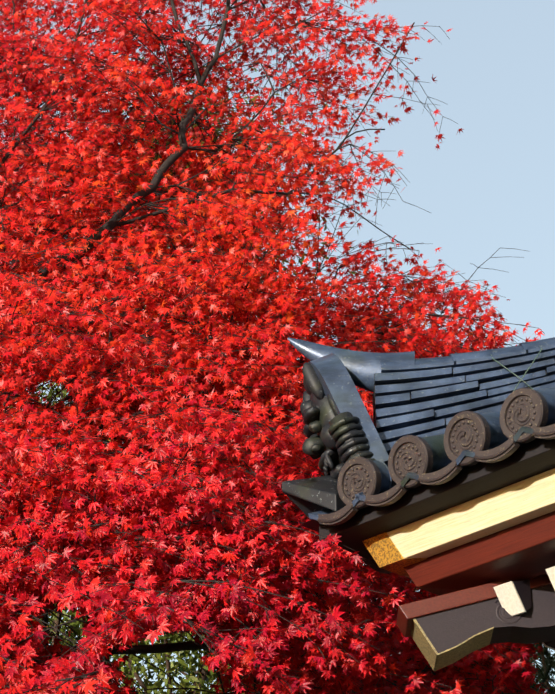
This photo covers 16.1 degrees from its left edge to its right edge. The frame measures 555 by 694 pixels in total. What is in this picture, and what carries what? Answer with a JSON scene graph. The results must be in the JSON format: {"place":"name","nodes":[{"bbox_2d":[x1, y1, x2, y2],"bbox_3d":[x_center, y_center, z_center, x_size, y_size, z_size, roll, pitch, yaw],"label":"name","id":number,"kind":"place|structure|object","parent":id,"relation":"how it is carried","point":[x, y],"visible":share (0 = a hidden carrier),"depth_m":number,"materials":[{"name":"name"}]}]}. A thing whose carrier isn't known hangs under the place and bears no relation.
{"place":"outdoors","nodes":[
{"label":"outdoors","id":0,"kind":"place"},
{"bbox_2d":[0,0,554,693],"label":"sky","id":1,"kind":"structure","parent":0,"point":[489,186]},
{"bbox_2d":[47,286,554,693],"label":"evergreen","id":2,"kind":"object","parent":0,"point":[181,670],"depth_m":27.90,"materials":[{"name":"plant"}]},
{"bbox_2d":[319,438,554,560],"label":"eave board","id":3,"kind":"object","parent":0,"point":[536,456],"visible":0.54,"depth_m":7.28,"materials":[{"name":"brown wood"}]},
{"bbox_2d":[530,644,551,693],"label":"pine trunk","id":4,"kind":"object","parent":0,"point":[542,656],"visible":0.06,"depth_m":20.64,"materials":[{"name":"plant"}]},
{"bbox_2d":[519,643,554,693],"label":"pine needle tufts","id":5,"kind":"object","parent":4,"relation":"on","point":[550,665],"visible":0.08,"depth_m":20.91,"materials":[{"name":"green plant"}]},
{"label":"ground","id":6,"kind":"structure","parent":0,"visible":0},
{"bbox_2d":[19,132,255,693],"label":"cypress trunk","id":7,"kind":"object","parent":6,"relation":"on","point":[142,684],"depth_m":13.41,"materials":[{"name":"plant"}]},
{"bbox_2d":[4,27,365,693],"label":"cypress sprays","id":8,"kind":"object","parent":7,"relation":"attached to","point":[191,660],"visible":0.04,"depth_m":14.91,"materials":[{"name":"green plant"}]},
{"bbox_2d":[0,0,554,693],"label":"tree branches","id":9,"kind":"object","parent":6,"relation":"on","point":[108,226],"visible":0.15,"depth_m":10.87,"materials":[{"name":"brown plant"}]},
{"bbox_2d":[0,0,549,693],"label":"maple leaves","id":10,"kind":"object","parent":9,"relation":"on","point":[186,384],"visible":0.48,"depth_m":10.33,"materials":[{"name":"red plant"}]},
{"bbox_2d":[0,0,551,693],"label":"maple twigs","id":11,"kind":"object","parent":9,"relation":"attached to","point":[184,316],"visible":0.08,"depth_m":10.29,"materials":[{"name":"brown plant"}]},
{"bbox_2d":[0,364,472,693],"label":"maple leaves","id":12,"kind":"object","parent":11,"relation":"attached to","point":[43,675],"visible":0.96,"depth_m":7.40,"materials":[{"name":"red plant"}]},
{"bbox_3d":[7.147,2.053,6.025,5.373,4.633,7.380,25,-37,-38],"label":"hall","id":13,"kind":"object","parent":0,"visible":0},
{"bbox_2d":[397,511,554,636],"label":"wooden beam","id":14,"kind":"structure","parent":13,"relation":"attached to","point":[473,572],"depth_m":7.38,"materials":[{"name":"red wood"}]},
{"bbox_2d":[301,337,554,531],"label":"roof tiles","id":15,"kind":"object","parent":14,"relation":"on","point":[397,415],"visible":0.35,"depth_m":7.79,"materials":[{"name":"grey ceramic"}]},
{"bbox_2d":[282,475,345,519],"bbox_3d":[0.202,0.605,7.707,0.264,0.224,0.264,25,-37,-38],"label":"corner roof tile","id":16,"kind":"object","parent":15,"relation":"on","point":[305,496],"visible":0.5,"depth_m":7.67,"materials":[{"name":"grey ceramic"}]},
{"bbox_2d":[287,337,414,466],"bbox_3d":[0.314,0.268,7.889,0.504,0.701,0.504,25,-37,-38],"label":"roof ridge end","id":17,"kind":"object","parent":15,"relation":"on","point":[342,374],"visible":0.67,"depth_m":7.80,"materials":[{"name":"grey ceramic"}]},
{"bbox_2d":[300,362,374,479],"bbox_3d":[0.286,0.355,7.843,0.468,0.580,0.473,25,-37,-38],"label":"ridge-end ornament","id":18,"kind":"object","parent":17,"relation":"attached to","point":[334,441],"visible":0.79,"depth_m":7.74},
{"bbox_2d":[317,388,554,582],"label":"eave-end tiles","id":19,"kind":"object","parent":15,"relation":"attached to","point":[470,430],"visible":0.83,"depth_m":7.18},
{"bbox_2d":[373,359,554,486],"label":"ridge","id":20,"kind":"object","parent":15,"relation":"on","point":[393,484],"visible":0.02,"depth_m":7.86,"materials":[{"name":"black ceramic"}]},
{"bbox_2d":[491,348,541,390],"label":"ridge tie wires","id":21,"kind":"object","parent":20,"relation":"on","point":[516,375],"visible":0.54,"depth_m":7.80,"materials":[{"name":"grey metal"}]},
{"bbox_2d":[387,468,554,577],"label":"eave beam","id":22,"kind":"structure","parent":14,"relation":"attached to","point":[525,500],"depth_m":7.27,"materials":[{"name":"beige wood"}]},
{"bbox_2d":[362,532,426,575],"bbox_3d":[0.491,0.800,7.598,0.234,0.111,0.234,25,-37,-38],"label":"beam end","id":23,"kind":"object","parent":22,"relation":"attached to","point":[383,550],"visible":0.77,"depth_m":7.56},
{"bbox_2d":[415,580,554,652],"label":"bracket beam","id":24,"kind":"structure","parent":14,"relation":"attached to","point":[451,628],"depth_m":7.38,"materials":[{"name":"brown wood"}]},
{"bbox_2d":[411,618,493,670],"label":"beam end trim","id":25,"kind":"structure","parent":24,"relation":"on","point":[435,659],"depth_m":7.40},
{"bbox_2d":[493,566,554,649],"bbox_3d":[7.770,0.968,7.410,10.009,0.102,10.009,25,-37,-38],"label":"rafter end","id":26,"kind":"object","parent":24,"relation":"attached to","point":[508,596],"visible":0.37,"depth_m":7.36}
]}

